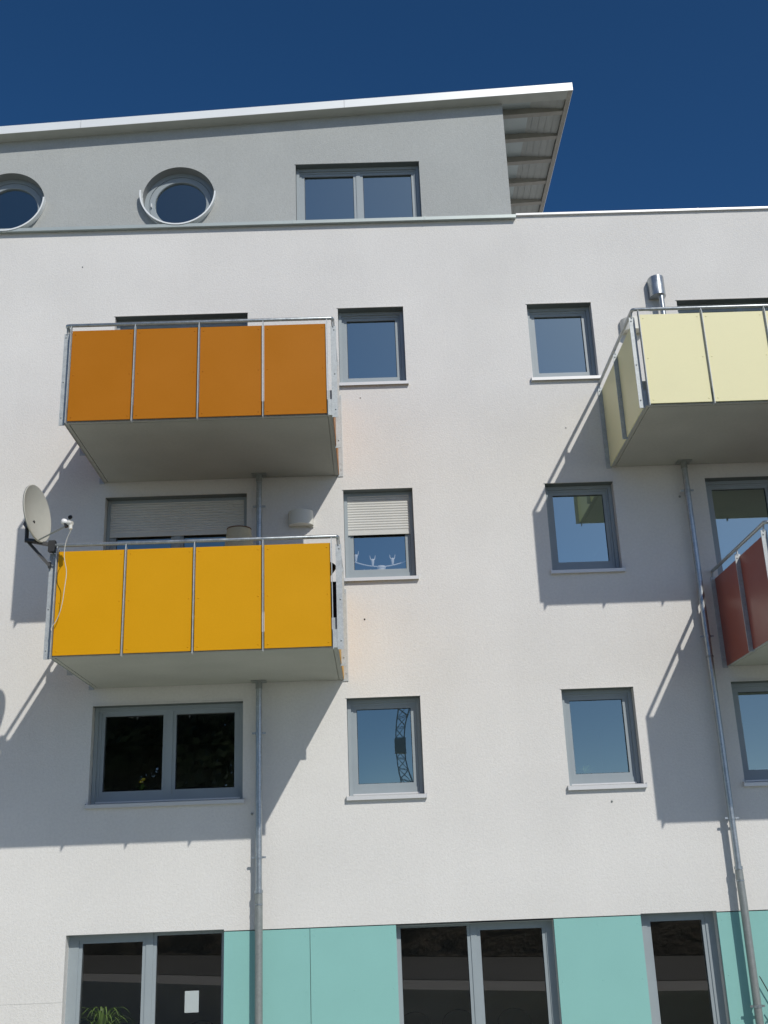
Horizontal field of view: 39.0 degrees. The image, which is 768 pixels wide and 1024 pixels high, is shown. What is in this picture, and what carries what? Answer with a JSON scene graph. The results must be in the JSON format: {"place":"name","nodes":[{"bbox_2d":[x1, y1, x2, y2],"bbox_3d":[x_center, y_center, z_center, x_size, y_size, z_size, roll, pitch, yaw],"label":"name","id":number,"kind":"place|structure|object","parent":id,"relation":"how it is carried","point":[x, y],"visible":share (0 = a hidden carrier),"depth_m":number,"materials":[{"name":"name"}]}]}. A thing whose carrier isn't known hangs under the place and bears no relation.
{"place":"outdoors","nodes":[
{"label":"outdoors","id":0,"kind":"place"},
{"bbox_2d":[80,1006,135,1023],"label":"potted palm","id":1,"kind":"object","parent":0,"point":[102,1015],"visible":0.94,"depth_m":13.02,"materials":[{"name":"green plant"}]},
{"bbox_2d":[224,525,252,545],"bbox_3d":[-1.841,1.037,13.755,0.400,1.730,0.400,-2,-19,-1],"label":"chair","id":2,"kind":"object","parent":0,"point":[238,531],"visible":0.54,"depth_m":13.86,"materials":[{"name":"beige plastic"}]},
{"bbox_2d":[0,0,767,211],"label":"sky","id":3,"kind":"structure","parent":0,"point":[668,108],"materials":[{"name":"blue"}]},
{"bbox_2d":[576,765,591,773],"bbox_3d":[2.572,3.366,13.858,0.293,0.263,0.195,-2,-19,-1],"label":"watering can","id":4,"kind":"object","parent":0,"point":[586,770],"visible":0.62,"depth_m":13.87,"materials":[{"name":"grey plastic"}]},
{"label":"ground","id":5,"kind":"structure","parent":0,"visible":0},
{"bbox_2d":[0,83,767,1023],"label":"apartment building","id":6,"kind":"structure","parent":5,"relation":"on","point":[380,329],"depth_m":14.11,"materials":[{"name":"paint"}]},
{"bbox_2d":[0,173,45,230],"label":"round window","id":7,"kind":"structure","parent":6,"relation":"in","point":[9,181],"depth_m":16.49,"materials":[{"name":"grey metal"}]},
{"bbox_2d":[23,484,73,630],"bbox_3d":[-3.817,0.456,12.042,0.513,1.680,0.699,14,-25,-39],"label":"satellite dish","id":8,"kind":"object","parent":6,"relation":"attached to","point":[37,521],"visible":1,"depth_m":12.29,"materials":[{"name":"metal"}]},
{"bbox_2d":[135,778,146,789],"bbox_3d":[-3.083,3.543,13.795,0.164,0.320,0.160,-2,-19,-1],"label":"flowering plant","id":9,"kind":"object","parent":6,"relation":"on","point":[142,787],"visible":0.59,"depth_m":13.81,"materials":[{"name":"green plant"}]},
{"bbox_2d":[65,929,224,1023],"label":"window","id":10,"kind":"structure","parent":6,"relation":"in","point":[149,951],"depth_m":12.93,"materials":[{"name":"grey metal"}]},
{"bbox_2d":[84,700,244,808],"bbox_3d":[-2.722,3.055,13.680,1.961,1.274,0.289,-2,-19,-1],"label":"window","id":11,"kind":"structure","parent":6,"relation":"in","point":[168,795],"depth_m":13.71,"materials":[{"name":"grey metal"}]},
{"bbox_2d":[104,492,246,549],"bbox_3d":[-2.775,0.928,14.435,1.928,2.385,0.244,-2,-19,-1],"label":"window","id":12,"kind":"structure","parent":6,"relation":"in","point":[177,517],"depth_m":14.75,"materials":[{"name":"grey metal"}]},
{"bbox_2d":[139,167,215,224],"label":"round window","id":13,"kind":"structure","parent":6,"relation":"in","point":[168,178],"depth_m":16.49,"materials":[{"name":"grey metal"}]},
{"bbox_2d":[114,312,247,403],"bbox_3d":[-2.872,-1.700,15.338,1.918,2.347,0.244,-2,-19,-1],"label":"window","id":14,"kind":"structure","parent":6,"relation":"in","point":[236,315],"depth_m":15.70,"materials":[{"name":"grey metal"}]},
{"bbox_2d":[184,991,198,1012],"bbox_3d":[-2.278,5.800,12.861,0.166,0.236,0.001,-2,-19,-1],"label":"paper sheet","id":15,"kind":"object","parent":6,"relation":"attached to","point":[191,1001],"visible":1,"depth_m":12.86,"materials":[{"name":"white paper"}]},
{"bbox_2d":[289,509,313,527],"bbox_3d":[-1.113,0.083,14.526,0.330,0.220,0.170,-2,-19,-1],"label":"wall lamp","id":16,"kind":"object","parent":6,"relation":"attached to","point":[300,518],"visible":1,"depth_m":14.48,"materials":[{"name":"white metal"}]},
{"bbox_2d":[330,562,335,574],"bbox_3d":[-0.785,1.092,12.949,0.456,1.026,0.454,-2,-19,-1],"label":"kettle grill","id":17,"kind":"object","parent":6,"relation":"on","point":[333,567],"visible":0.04,"depth_m":13.02,"materials":[{"name":"black metal"}]},
{"bbox_2d":[331,582,336,617],"bbox_3d":[-0.685,1.178,12.671,0.325,0.675,0.290,-2,-19,-1],"label":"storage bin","id":18,"kind":"object","parent":6,"relation":"on","point":[334,602],"depth_m":12.58,"materials":[{"name":"black plastic"}]},
{"bbox_2d":[295,160,420,219],"bbox_3d":[-0.391,-4.764,16.417,1.893,1.087,0.224,-2,-19,-1],"label":"window","id":19,"kind":"structure","parent":6,"relation":"in","point":[355,190],"depth_m":16.52,"materials":[{"name":"blue glass"}]},
{"bbox_2d":[337,306,408,385],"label":"window","id":20,"kind":"structure","parent":6,"relation":"in","point":[371,340],"depth_m":15.66,"materials":[{"name":"blue glass"}]},
{"bbox_2d":[354,551,405,568],"bbox_3d":[-0.036,0.734,14.716,0.887,0.446,0.123,-2,-19,-1],"label":"candle holder","id":21,"kind":"object","parent":6,"relation":"on","point":[379,566],"visible":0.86,"depth_m":14.72,"materials":[{"name":"white metal"}]},
{"bbox_2d":[342,487,418,580],"bbox_3d":[-0.063,0.324,14.635,0.998,1.309,0.289,-2,-19,-1],"label":"window","id":22,"kind":"structure","parent":6,"relation":"in","point":[371,511],"depth_m":14.74,"materials":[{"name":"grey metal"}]},
{"bbox_2d":[345,695,426,800],"bbox_3d":[0.013,2.981,13.721,0.994,1.278,0.289,-2,-19,-1],"label":"window","id":23,"kind":"structure","parent":6,"relation":"in","point":[415,789],"depth_m":13.76,"materials":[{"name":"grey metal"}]},
{"bbox_2d":[404,1012,430,1023],"bbox_3d":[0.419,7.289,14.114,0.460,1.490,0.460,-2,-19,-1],"label":"chair","id":24,"kind":"object","parent":6,"relation":"in","point":[415,1018],"visible":0.74,"depth_m":14.11,"materials":[{"name":"black plastic"}]},
{"bbox_2d":[442,1009,470,1023],"bbox_3d":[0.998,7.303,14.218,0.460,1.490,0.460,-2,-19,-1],"label":"chair","id":25,"kind":"object","parent":6,"relation":"in","point":[458,1016],"visible":0.82,"depth_m":14.21,"materials":[{"name":"black plastic"}]},
{"bbox_2d":[396,919,559,1023],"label":"window","id":26,"kind":"structure","parent":6,"relation":"in","point":[476,986],"depth_m":12.98,"materials":[{"name":"grey metal"}]},
{"bbox_2d":[526,301,601,381],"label":"window","id":27,"kind":"structure","parent":6,"relation":"in","point":[560,335],"depth_m":15.71,"materials":[{"name":"blue glass"}]},
{"bbox_2d":[544,480,625,573],"bbox_3d":[2.678,0.229,14.683,0.989,1.299,0.289,-2,-19,-1],"label":"window","id":28,"kind":"structure","parent":6,"relation":"in","point":[581,521],"depth_m":14.79,"materials":[{"name":"blue glass"}]},
{"bbox_2d":[560,686,646,790],"bbox_3d":[2.749,2.871,13.775,0.981,1.272,0.289,-2,-19,-1],"label":"window","id":29,"kind":"structure","parent":6,"relation":"in","point":[631,779],"depth_m":13.81,"materials":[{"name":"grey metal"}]},
{"bbox_2d":[619,316,639,334],"bbox_3d":[3.551,-2.663,15.497,0.330,0.220,0.170,-2,-19,-1],"label":"wall lamp","id":30,"kind":"object","parent":6,"relation":"attached to","point":[622,322],"visible":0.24,"depth_m":15.46,"materials":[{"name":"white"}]},
{"bbox_2d":[639,911,726,1023],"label":"window","id":31,"kind":"structure","parent":6,"relation":"in","point":[706,918],"depth_m":13.00,"materials":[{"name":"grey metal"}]},
{"bbox_2d":[676,297,767,313],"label":"window","id":32,"kind":"structure","parent":6,"relation":"in","point":[753,300],"depth_m":15.84,"materials":[{"name":"grey metal"}]},
{"bbox_2d":[704,475,767,574],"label":"window","id":33,"kind":"structure","parent":6,"relation":"in","point":[737,505],"depth_m":14.88,"materials":[{"name":"blue glass"}]},
{"bbox_2d":[730,679,767,786],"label":"window","id":34,"kind":"structure","parent":6,"relation":"in","point":[751,777],"depth_m":13.90,"materials":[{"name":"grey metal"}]}
]}

